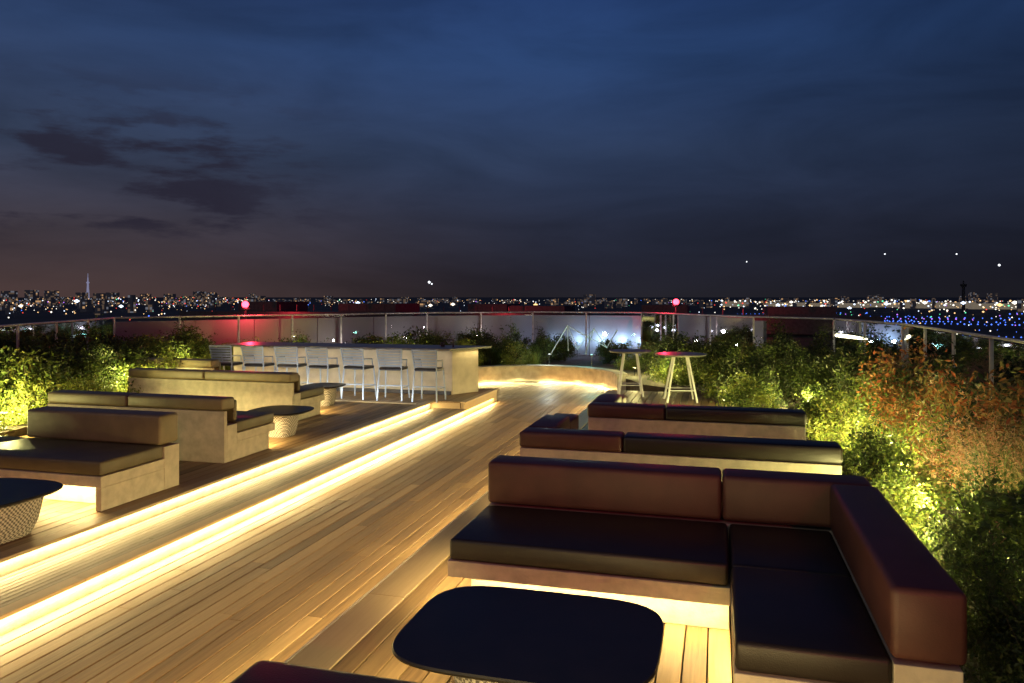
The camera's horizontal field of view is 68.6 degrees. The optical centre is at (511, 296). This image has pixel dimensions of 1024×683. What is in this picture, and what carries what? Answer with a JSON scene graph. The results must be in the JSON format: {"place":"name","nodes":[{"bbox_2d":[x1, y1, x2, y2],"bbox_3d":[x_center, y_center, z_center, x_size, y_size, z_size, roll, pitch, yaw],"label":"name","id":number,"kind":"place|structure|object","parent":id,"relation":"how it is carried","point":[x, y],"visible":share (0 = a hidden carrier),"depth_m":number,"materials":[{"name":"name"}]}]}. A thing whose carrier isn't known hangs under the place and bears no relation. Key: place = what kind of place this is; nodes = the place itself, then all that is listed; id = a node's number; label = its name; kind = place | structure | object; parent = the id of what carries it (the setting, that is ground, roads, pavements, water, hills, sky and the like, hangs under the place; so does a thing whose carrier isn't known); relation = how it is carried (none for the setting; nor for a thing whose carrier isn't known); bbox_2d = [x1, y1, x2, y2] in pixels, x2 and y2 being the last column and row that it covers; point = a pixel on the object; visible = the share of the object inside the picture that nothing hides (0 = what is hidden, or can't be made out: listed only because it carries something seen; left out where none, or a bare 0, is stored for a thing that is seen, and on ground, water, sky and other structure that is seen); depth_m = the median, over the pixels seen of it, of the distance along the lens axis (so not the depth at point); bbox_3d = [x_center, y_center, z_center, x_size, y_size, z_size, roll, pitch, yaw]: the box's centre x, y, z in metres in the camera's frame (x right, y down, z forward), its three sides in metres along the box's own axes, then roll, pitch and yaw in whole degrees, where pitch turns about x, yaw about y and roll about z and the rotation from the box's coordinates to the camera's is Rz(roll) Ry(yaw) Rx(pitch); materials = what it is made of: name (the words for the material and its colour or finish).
{"place":"outdoors","nodes":[
{"label":"outdoors","id":0,"kind":"place"},
{"bbox_2d":[0,388,489,551],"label":"terrace deck","id":1,"kind":"structure","parent":0,"point":[55,516],"depth_m":11.44,"materials":[{"name":"brown wood"}]},
{"bbox_2d":[0,478,62,544],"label":"coffee table","id":2,"kind":"object","parent":1,"relation":"on","point":[21,500],"visible":1,"depth_m":6.98,"materials":[{"name":"wicker"}]},
{"bbox_2d":[0,387,118,436],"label":"planting bed","id":3,"kind":"object","parent":1,"relation":"on","point":[19,430],"depth_m":12.12,"materials":[{"name":"green plant"}]},
{"bbox_2d":[0,346,40,408],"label":"shrub","id":4,"kind":"object","parent":3,"relation":"on","point":[5,375],"visible":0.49,"depth_m":12.92,"materials":[{"name":"green plant"}]},
{"bbox_2d":[0,372,66,426],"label":"shrub","id":5,"kind":"object","parent":3,"relation":"on","point":[27,392],"visible":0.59,"depth_m":12.47,"materials":[{"name":"green plant"}]},
{"bbox_2d":[0,346,79,422],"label":"shrub","id":6,"kind":"object","parent":3,"relation":"on","point":[33,368],"visible":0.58,"depth_m":12.94,"materials":[{"name":"green plant"}]},
{"bbox_2d":[9,333,94,407],"bbox_3d":[-9.025,1.501,14.736,1.664,1.480,1.512,-1,5,-33],"label":"shrub","id":7,"kind":"object","parent":3,"relation":"on","point":[42,351],"visible":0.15,"depth_m":14.80,"materials":[{"name":"green plant"}]},
{"bbox_2d":[15,332,89,371],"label":"shrub","id":8,"kind":"object","parent":3,"relation":"on","point":[50,339],"visible":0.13,"depth_m":16.22,"materials":[{"name":"green plant"}]},
{"bbox_2d":[28,337,95,407],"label":"shrub","id":9,"kind":"object","parent":3,"relation":"on","point":[60,360],"visible":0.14,"depth_m":14.13,"materials":[{"name":"green plant"}]},
{"bbox_2d":[47,314,110,356],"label":"shrub","id":10,"kind":"object","parent":3,"relation":"on","point":[91,342],"visible":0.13,"depth_m":17.49,"materials":[{"name":"green plant"}]},
{"bbox_2d":[63,344,133,391],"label":"shrub","id":11,"kind":"object","parent":3,"relation":"on","point":[94,360],"visible":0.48,"depth_m":14.91,"materials":[{"name":"green plant"}]},
{"bbox_2d":[92,374,142,392],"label":"shrub","id":12,"kind":"object","parent":3,"relation":"on","point":[116,387],"visible":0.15,"depth_m":14.30,"materials":[{"name":"green plant"}]},
{"bbox_2d":[116,345,165,371],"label":"shrub","id":13,"kind":"object","parent":3,"relation":"on","point":[142,355],"visible":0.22,"depth_m":16.81,"materials":[{"name":"green plant"}]},
{"bbox_2d":[125,332,190,365],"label":"shrub","id":14,"kind":"object","parent":3,"relation":"on","point":[153,346],"visible":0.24,"depth_m":18.34,"materials":[{"name":"green plant"}]},
{"bbox_2d":[160,330,221,358],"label":"shrub","id":15,"kind":"object","parent":3,"relation":"on","point":[193,345],"visible":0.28,"depth_m":19.92,"materials":[{"name":"green plant"}]},
{"bbox_2d":[0,406,178,511],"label":"sectional sofa","id":16,"kind":"object","parent":1,"relation":"on","point":[103,459],"visible":1,"depth_m":8.60,"materials":[{"name":"brown leather"}]},
{"bbox_2d":[48,390,274,463],"bbox_3d":[-5.153,1.815,11.080,2.980,0.870,1.212,0,0,15],"label":"sectional sofa","id":17,"kind":"object","parent":1,"relation":"on","point":[217,429],"visible":0.66,"depth_m":10.35,"materials":[{"name":"brown leather"}]},
{"bbox_2d":[137,357,220,369],"bbox_3d":[-7.335,1.815,17.054,2.000,0.870,1.012,0,0,15],"label":"sectional sofa","id":18,"kind":"object","parent":1,"relation":"on","point":[206,364],"visible":0.24,"depth_m":16.49,"materials":[{"name":"brown leather"}]},
{"bbox_2d":[128,368,324,420],"bbox_3d":[-5.486,1.815,14.444,3.550,0.870,1.162,0,0,15],"label":"sectional sofa","id":19,"kind":"object","parent":1,"relation":"on","point":[248,390],"visible":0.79,"depth_m":13.84,"materials":[{"name":"brown leather"}]},
{"bbox_2d":[209,345,243,370],"bbox_3d":[-6.662,1.685,17.573,0.594,1.131,0.605,0,0,14],"label":"bar stool","id":20,"kind":"object","parent":1,"relation":"on","point":[224,363],"visible":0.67,"depth_m":17.32,"materials":[{"name":"metal"}]},
{"bbox_2d":[240,346,275,371],"bbox_3d":[-5.848,1.685,17.368,0.594,1.131,0.605,0,0,17],"label":"bar stool","id":21,"kind":"object","parent":1,"relation":"on","point":[255,363],"visible":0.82,"depth_m":17.14,"materials":[{"name":"metal"}]},
{"bbox_2d":[248,405,313,437],"bbox_3d":[-3.749,2.039,12.183,0.950,0.419,0.950,0,0,15],"label":"coffee table","id":22,"kind":"object","parent":1,"relation":"on","point":[286,419],"visible":0.75,"depth_m":12.01,"materials":[{"name":"wicker"}]},
{"bbox_2d":[274,346,308,384],"bbox_3d":[-5.033,1.685,17.160,0.594,1.131,0.605,0,0,13],"label":"bar stool","id":23,"kind":"object","parent":1,"relation":"on","point":[287,365],"visible":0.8,"depth_m":16.92,"materials":[{"name":"metal"}]},
{"bbox_2d":[305,347,340,393],"bbox_3d":[-4.239,1.685,16.888,0.594,1.131,0.605,0,0,21],"label":"bar stool","id":24,"kind":"object","parent":1,"relation":"on","point":[325,365],"visible":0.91,"depth_m":16.68,"materials":[{"name":"metal"}]},
{"bbox_2d":[303,383,345,405],"bbox_3d":[-3.899,2.039,15.595,0.800,0.419,0.800,0,0,15],"label":"coffee table","id":25,"kind":"object","parent":1,"relation":"on","point":[330,389],"visible":0.69,"depth_m":15.47,"materials":[{"name":"wicker"}]},
{"bbox_2d":[223,339,490,394],"bbox_3d":[-3.817,1.623,18.244,6.550,1.255,1.250,0,0,15],"label":"bar counter","id":26,"kind":"object","parent":1,"relation":"on","point":[460,364],"visible":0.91,"depth_m":17.74,"materials":[{"name":"paint"}]},
{"bbox_2d":[340,347,376,399],"bbox_3d":[-3.415,1.685,16.716,0.594,1.131,0.605,0,0,22],"label":"bar stool","id":27,"kind":"object","parent":1,"relation":"on","point":[362,366],"visible":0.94,"depth_m":16.51,"materials":[{"name":"metal"}]},
{"bbox_2d":[376,348,409,400],"bbox_3d":[-2.606,1.685,16.478,0.594,1.131,0.605,0,0,10],"label":"bar stool","id":28,"kind":"object","parent":1,"relation":"on","point":[400,367],"visible":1,"depth_m":16.25,"materials":[{"name":"metal"}]},
{"bbox_2d":[411,349,445,402],"bbox_3d":[-1.800,1.685,16.249,0.594,1.131,0.605,0,0,15],"label":"bar stool","id":29,"kind":"object","parent":1,"relation":"on","point":[421,368],"visible":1,"depth_m":16.03,"materials":[{"name":"metal"}]},
{"bbox_2d":[308,311,460,315],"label":"walls","id":30,"kind":"structure","parent":0,"point":[415,315],"depth_m":52.74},
{"bbox_2d":[179,301,419,320],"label":"roof parapet","id":31,"kind":"structure","parent":30,"relation":"on","point":[277,307],"depth_m":48.53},
{"bbox_2d":[0,297,1023,344],"bbox_3d":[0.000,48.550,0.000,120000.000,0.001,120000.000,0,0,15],"label":"ground","id":32,"kind":"structure","parent":0,"point":[29,314],"depth_m":2641.97,"materials":[{"name":"black"}]},
{"bbox_2d":[0,290,1022,315],"bbox_3d":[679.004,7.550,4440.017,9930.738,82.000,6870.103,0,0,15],"label":"distant city buildings","id":33,"kind":"structure","parent":32,"relation":"on","point":[54,299],"depth_m":3786.72,"materials":[{"name":"grey"}]},
{"bbox_2d":[3,297,1023,337],"bbox_3d":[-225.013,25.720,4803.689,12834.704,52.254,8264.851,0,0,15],"label":"city lights","id":34,"kind":"object","parent":32,"relation":"on","point":[452,304],"visible":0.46,"depth_m":2596.10,"materials":[{"name":"multicoloured"}]},
{"bbox_2d":[722,301,1023,308],"bbox_3d":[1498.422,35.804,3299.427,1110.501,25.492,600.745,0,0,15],"label":"airport terminal","id":35,"kind":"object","parent":32,"relation":"on","point":[972,305],"visible":0.58,"depth_m":3149.34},
{"bbox_2d":[0,0,1023,296],"label":"sky","id":36,"kind":"structure","parent":0,"point":[157,148],"materials":[{"name":"blue"}]},
{"bbox_2d":[575,313,623,354],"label":"walls","id":37,"kind":"structure","parent":0,"point":[600,314],"depth_m":64.81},
{"bbox_2d":[425,304,590,329],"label":"roof parapet","id":38,"kind":"structure","parent":37,"relation":"on","point":[506,308],"depth_m":53.69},
{"bbox_2d":[508,381,732,682],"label":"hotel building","id":39,"kind":"structure","parent":0,"point":[686,625],"depth_m":5.60,"materials":[{"name":"brown wood"}]},
{"bbox_2d":[0,388,498,636],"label":"terrace steps","id":40,"kind":"structure","parent":39,"relation":"on","point":[45,575],"depth_m":8.14,"materials":[{"name":"brown wood"}]},
{"bbox_2d":[0,381,614,682],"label":"walkway deck","id":41,"kind":"structure","parent":39,"relation":"on","point":[284,582],"depth_m":6.92,"materials":[{"name":"brown wood"}]},
{"bbox_2d":[478,368,625,389],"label":"wall","id":42,"kind":"structure","parent":41,"relation":"on","point":[549,374],"depth_m":22.58,"materials":[{"name":"concrete"}]},
{"bbox_2d":[478,365,626,375],"bbox_3d":[0.924,2.120,21.994,5.125,0.060,2.142,0,0,15],"label":"cap","id":43,"kind":"object","parent":42,"relation":"on","point":[614,372],"visible":0.85,"depth_m":22.48,"materials":[{"name":"wood"}]},
{"bbox_2d":[115,315,766,355],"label":"parapet wall","id":44,"kind":"structure","parent":39,"relation":"on","point":[318,330],"depth_m":27.52,"materials":[{"name":"grey glass"}]},
{"bbox_2d":[284,390,733,682],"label":"lounge platform","id":45,"kind":"structure","parent":39,"relation":"on","point":[358,636],"depth_m":5.05,"materials":[{"name":"brown wood"}]},
{"bbox_2d":[230,660,418,682],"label":"sectional sofa","id":46,"kind":"object","parent":45,"relation":"on","point":[265,671],"visible":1,"depth_m":2.74,"materials":[{"name":"leather"}]},
{"bbox_2d":[392,586,663,682],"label":"coffee table","id":47,"kind":"object","parent":45,"relation":"on","point":[480,634],"visible":1,"depth_m":4.06,"materials":[{"name":"wicker"}]},
{"bbox_2d":[609,349,650,396],"bbox_3d":[2.701,1.742,17.148,0.960,1.024,0.960,0,0,15],"label":"table","id":48,"kind":"object","parent":45,"relation":"on","point":[636,352],"visible":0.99,"depth_m":16.96,"materials":[{"name":"wood"}]},
{"bbox_2d":[654,352,706,402],"bbox_3d":[3.637,1.743,16.216,1.120,1.025,1.120,0,0,15],"label":"table","id":49,"kind":"object","parent":45,"relation":"on","point":[673,355],"visible":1,"depth_m":16.03,"materials":[{"name":"wood"}]},
{"bbox_2d":[519,413,842,477],"bbox_3d":[1.785,1.815,8.137,3.080,0.870,1.762,0,0,15],"label":"sectional sofa","id":50,"kind":"object","parent":45,"relation":"on","point":[560,435],"visible":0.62,"depth_m":7.31,"materials":[{"name":"red leather"}]},
{"bbox_2d":[587,394,806,439],"bbox_3d":[2.455,1.815,10.079,2.640,0.870,1.662,0,0,15],"label":"sectional sofa","id":51,"kind":"object","parent":45,"relation":"on","point":[611,412],"visible":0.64,"depth_m":9.29,"materials":[{"name":"red leather"}]},
{"bbox_2d":[448,455,966,682],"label":"sectional sofa","id":52,"kind":"object","parent":45,"relation":"on","point":[822,578],"visible":1,"depth_m":5.09,"materials":[{"name":"leather"}]},
{"bbox_2d":[693,389,776,406],"bbox_3d":[4.320,2.199,14.706,1.720,0.097,5.450,0,0,15],"label":"planting bed","id":53,"kind":"object","parent":45,"relation":"on","point":[698,391],"visible":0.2,"depth_m":16.35,"materials":[{"name":"green plant"}]},
{"bbox_2d":[689,326,738,392],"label":"shrub","id":54,"kind":"object","parent":53,"relation":"on","point":[719,348],"visible":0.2,"depth_m":16.77,"materials":[{"name":"green plant"}]},
{"bbox_2d":[693,349,758,401],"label":"shrub","id":55,"kind":"object","parent":53,"relation":"on","point":[712,371],"visible":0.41,"depth_m":15.89,"materials":[{"name":"green plant"}]},
{"bbox_2d":[708,334,762,405],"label":"shrub","id":56,"kind":"object","parent":53,"relation":"on","point":[736,367],"visible":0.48,"depth_m":15.09,"materials":[{"name":"green plant"}]},
{"bbox_2d":[716,370,778,406],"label":"shrub","id":57,"kind":"object","parent":53,"relation":"on","point":[737,400],"visible":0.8,"depth_m":13.79,"materials":[{"name":"green plant"}]},
{"bbox_2d":[741,358,792,408],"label":"shrub","id":58,"kind":"object","parent":53,"relation":"on","point":[775,389],"visible":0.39,"depth_m":14.10,"materials":[{"name":"green plant"}]},
{"bbox_2d":[746,336,799,397],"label":"shrub","id":59,"kind":"object","parent":53,"relation":"on","point":[778,368],"visible":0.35,"depth_m":15.40,"materials":[{"name":"green plant"}]},
{"bbox_2d":[0,311,1023,405],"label":"glass railing","id":60,"kind":"object","parent":39,"relation":"on","point":[982,355],"visible":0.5,"depth_m":17.78,"materials":[{"name":"glass"}]},
{"bbox_2d":[480,354,798,393],"bbox_3d":[0.337,2.400,23.816,19.600,0.340,10.700,0,0,15],"label":"planting bed","id":61,"kind":"object","parent":39,"relation":"on","point":[585,360],"visible":0.09,"depth_m":22.09,"materials":[{"name":"green plant"}]},
{"bbox_2d":[397,326,437,344],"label":"shrub","id":62,"kind":"object","parent":61,"relation":"on","point":[425,338],"visible":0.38,"depth_m":23.99,"materials":[{"name":"green plant"}]},
{"bbox_2d":[497,317,529,364],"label":"shrub","id":63,"kind":"object","parent":61,"relation":"on","point":[507,341],"visible":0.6,"depth_m":23.48,"materials":[{"name":"green plant"}]},
{"bbox_2d":[498,340,531,365],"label":"shrub","id":64,"kind":"object","parent":61,"relation":"on","point":[516,350],"visible":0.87,"depth_m":23.19,"materials":[{"name":"green plant"}]},
{"bbox_2d":[528,335,563,363],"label":"shrub","id":65,"kind":"object","parent":61,"relation":"on","point":[546,348],"visible":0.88,"depth_m":24.60,"materials":[{"name":"green plant"}]},
{"bbox_2d":[592,338,620,363],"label":"shrub","id":66,"kind":"object","parent":61,"relation":"on","point":[602,350],"visible":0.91,"depth_m":25.07,"materials":[{"name":"green plant"}]},
{"bbox_2d":[642,351,701,385],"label":"shrub","id":67,"kind":"object","parent":61,"relation":"on","point":[677,378],"visible":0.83,"depth_m":18.84,"materials":[{"name":"green plant"}]},
{"bbox_2d":[647,328,699,374],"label":"shrub","id":68,"kind":"object","parent":61,"relation":"on","point":[667,343],"visible":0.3,"depth_m":20.12,"materials":[{"name":"green plant"}]},
{"bbox_2d":[659,324,701,379],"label":"shrub","id":69,"kind":"object","parent":61,"relation":"on","point":[686,347],"visible":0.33,"depth_m":19.70,"materials":[{"name":"green plant"}]},
{"bbox_2d":[746,333,808,364],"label":"shrub","id":70,"kind":"object","parent":61,"relation":"on","point":[775,346],"visible":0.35,"depth_m":18.89,"materials":[{"name":"green plant"}]},
{"bbox_2d":[804,318,850,357],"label":"shrub","id":71,"kind":"object","parent":61,"relation":"on","point":[819,340],"visible":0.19,"depth_m":18.51,"materials":[{"name":"green plant"}]},
{"bbox_2d":[781,395,993,682],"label":"planting bed","id":72,"kind":"object","parent":39,"relation":"on","point":[945,511],"depth_m":7.10,"materials":[{"name":"green plant"}]},
{"bbox_2d":[779,355,826,403],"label":"shrub","id":73,"kind":"object","parent":72,"relation":"on","point":[791,383],"visible":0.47,"depth_m":15.21,"materials":[{"name":"green plant"}]},
{"bbox_2d":[794,378,844,408],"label":"shrub","id":74,"kind":"object","parent":72,"relation":"on","point":[816,386],"visible":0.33,"depth_m":13.72,"materials":[{"name":"green plant"}]},
{"bbox_2d":[795,391,853,438],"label":"shrub","id":75,"kind":"object","parent":72,"relation":"on","point":[810,407],"visible":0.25,"depth_m":11.78,"materials":[{"name":"green plant"}]},
{"bbox_2d":[805,387,866,443],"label":"shrub","id":76,"kind":"object","parent":72,"relation":"on","point":[820,428],"visible":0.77,"depth_m":11.06,"materials":[{"name":"green plant"}]},
{"bbox_2d":[795,352,877,398],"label":"shrub","id":77,"kind":"object","parent":72,"relation":"on","point":[827,374],"visible":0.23,"depth_m":14.20,"materials":[{"name":"green plant"}]},
{"bbox_2d":[815,323,889,422],"bbox_3d":[6.149,1.419,13.208,1.501,1.936,1.334,2,-6,-38],"label":"shrub","id":78,"kind":"object","parent":72,"relation":"on","point":[855,365],"visible":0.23,"depth_m":13.11,"materials":[{"name":"green plant"}]},
{"bbox_2d":[825,339,883,420],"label":"shrub","id":79,"kind":"object","parent":72,"relation":"on","point":[843,382],"visible":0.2,"depth_m":13.01,"materials":[{"name":"green plant"}]},
{"bbox_2d":[838,409,885,450],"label":"shrub","id":80,"kind":"object","parent":72,"relation":"on","point":[862,421],"visible":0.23,"depth_m":10.42,"materials":[{"name":"green plant"}]},
{"bbox_2d":[838,417,915,474],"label":"shrub","id":81,"kind":"object","parent":72,"relation":"on","point":[892,436],"visible":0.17,"depth_m":9.49,"materials":[{"name":"green plant"}]},
{"bbox_2d":[838,424,921,488],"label":"shrub","id":82,"kind":"object","parent":72,"relation":"on","point":[869,454],"visible":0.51,"depth_m":8.12,"materials":[{"name":"green plant"}]},
{"bbox_2d":[848,326,947,453],"bbox_3d":[5.508,1.401,10.567,1.478,1.980,1.692,0,0,19],"label":"red shrub","id":83,"kind":"object","parent":72,"relation":"on","point":[875,391],"visible":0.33,"depth_m":10.57,"materials":[{"name":"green plant"}]},
{"bbox_2d":[865,460,941,517],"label":"shrub","id":84,"kind":"object","parent":72,"relation":"on","point":[914,485],"visible":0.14,"depth_m":7.52,"materials":[{"name":"green plant"}]},
{"bbox_2d":[853,459,957,541],"bbox_3d":[3.614,1.923,7.093,1.243,0.741,1.256,-6,0,37],"label":"shrub","id":85,"kind":"object","parent":72,"relation":"on","point":[911,518],"visible":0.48,"depth_m":6.90,"materials":[{"name":"green plant"}]},
{"bbox_2d":[869,384,947,463],"bbox_3d":[5.417,1.698,9.984,1.129,1.097,1.144,0,0,34],"label":"red shrub","id":86,"kind":"object","parent":72,"relation":"on","point":[900,406],"visible":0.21,"depth_m":10.00,"materials":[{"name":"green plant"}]},
{"bbox_2d":[860,347,967,393],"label":"shrub","id":87,"kind":"object","parent":72,"relation":"on","point":[934,360],"visible":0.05,"depth_m":11.79,"materials":[{"name":"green plant"}]},
{"bbox_2d":[868,363,969,468],"bbox_3d":[5.313,1.577,9.613,1.250,1.562,1.442,0,0,-25],"label":"red shrub","id":88,"kind":"object","parent":72,"relation":"on","point":[915,406],"visible":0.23,"depth_m":9.65,"materials":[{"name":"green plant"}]},
{"bbox_2d":[884,433,972,508],"bbox_3d":[4.520,1.899,7.994,1.096,0.860,1.083,4,-3,-32],"label":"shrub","id":89,"kind":"object","parent":72,"relation":"on","point":[933,479],"visible":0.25,"depth_m":7.93,"materials":[{"name":"green plant"}]},
{"bbox_2d":[891,390,986,492],"bbox_3d":[4.954,1.715,8.418,1.378,1.325,1.362,-2,1,8],"label":"red shrub","id":90,"kind":"object","parent":72,"relation":"on","point":[919,428],"visible":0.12,"depth_m":8.51,"materials":[{"name":"green plant"}]},
{"bbox_2d":[911,512,978,586],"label":"shrub","id":91,"kind":"object","parent":72,"relation":"on","point":[924,539],"visible":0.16,"depth_m":5.84,"materials":[{"name":"green plant"}]},
{"bbox_2d":[894,349,1023,508],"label":"red shrub","id":92,"kind":"object","parent":72,"relation":"on","point":[1010,406],"visible":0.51,"depth_m":7.49,"materials":[{"name":"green plant"}]},
{"bbox_2d":[908,468,1023,615],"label":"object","id":93,"kind":"object","parent":72,"relation":"on","point":[1006,510],"depth_m":5.04,"materials":[{"name":"green plant"}]},
{"bbox_2d":[911,356,1023,481],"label":"red shrub","id":94,"kind":"object","parent":72,"relation":"on","point":[980,375],"visible":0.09,"depth_m":8.41,"materials":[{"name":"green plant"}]},
{"bbox_2d":[921,455,1023,604],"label":"shrub","id":95,"kind":"object","parent":72,"relation":"on","point":[963,539],"visible":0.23,"depth_m":5.38,"materials":[{"name":"green plant"}]},
{"bbox_2d":[931,518,1023,677],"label":"shrub","id":96,"kind":"object","parent":72,"relation":"on","point":[975,633],"visible":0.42,"depth_m":4.48,"materials":[{"name":"green plant"}]},
{"bbox_2d":[956,536,1023,681],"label":"shrub","id":97,"kind":"object","parent":72,"relation":"on","point":[1007,594],"visible":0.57,"depth_m":4.19,"materials":[{"name":"green plant"}]},
{"bbox_2d":[961,587,1023,682],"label":"shrub","id":98,"kind":"object","parent":72,"relation":"on","point":[992,663],"visible":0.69,"depth_m":3.92,"materials":[{"name":"green plant"}]},
{"bbox_2d":[961,515,1023,674],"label":"shrub","id":99,"kind":"object","parent":72,"relation":"on","point":[1010,557],"visible":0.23,"depth_m":4.54,"materials":[{"name":"green plant"}]},
{"bbox_2d":[967,624,1023,682],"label":"shrub","id":100,"kind":"object","parent":72,"relation":"on","point":[1020,659],"visible":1,"depth_m":3.60,"materials":[{"name":"green plant"}]},
{"bbox_2d":[630,313,839,358],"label":"walls","id":101,"kind":"structure","parent":0,"point":[802,338],"depth_m":45.01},
{"bbox_2d":[605,304,882,334],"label":"roof parapet","id":102,"kind":"structure","parent":101,"relation":"on","point":[803,326],"depth_m":45.72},
{"bbox_2d":[906,397,1023,545],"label":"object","id":103,"kind":"object","parent":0,"point":[972,457],"depth_m":6.85,"materials":[{"name":"orange plant"}]},
{"bbox_2d":[944,404,1023,501],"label":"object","id":104,"kind":"object","parent":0,"point":[1018,473],"depth_m":6.37,"materials":[{"name":"plant"}]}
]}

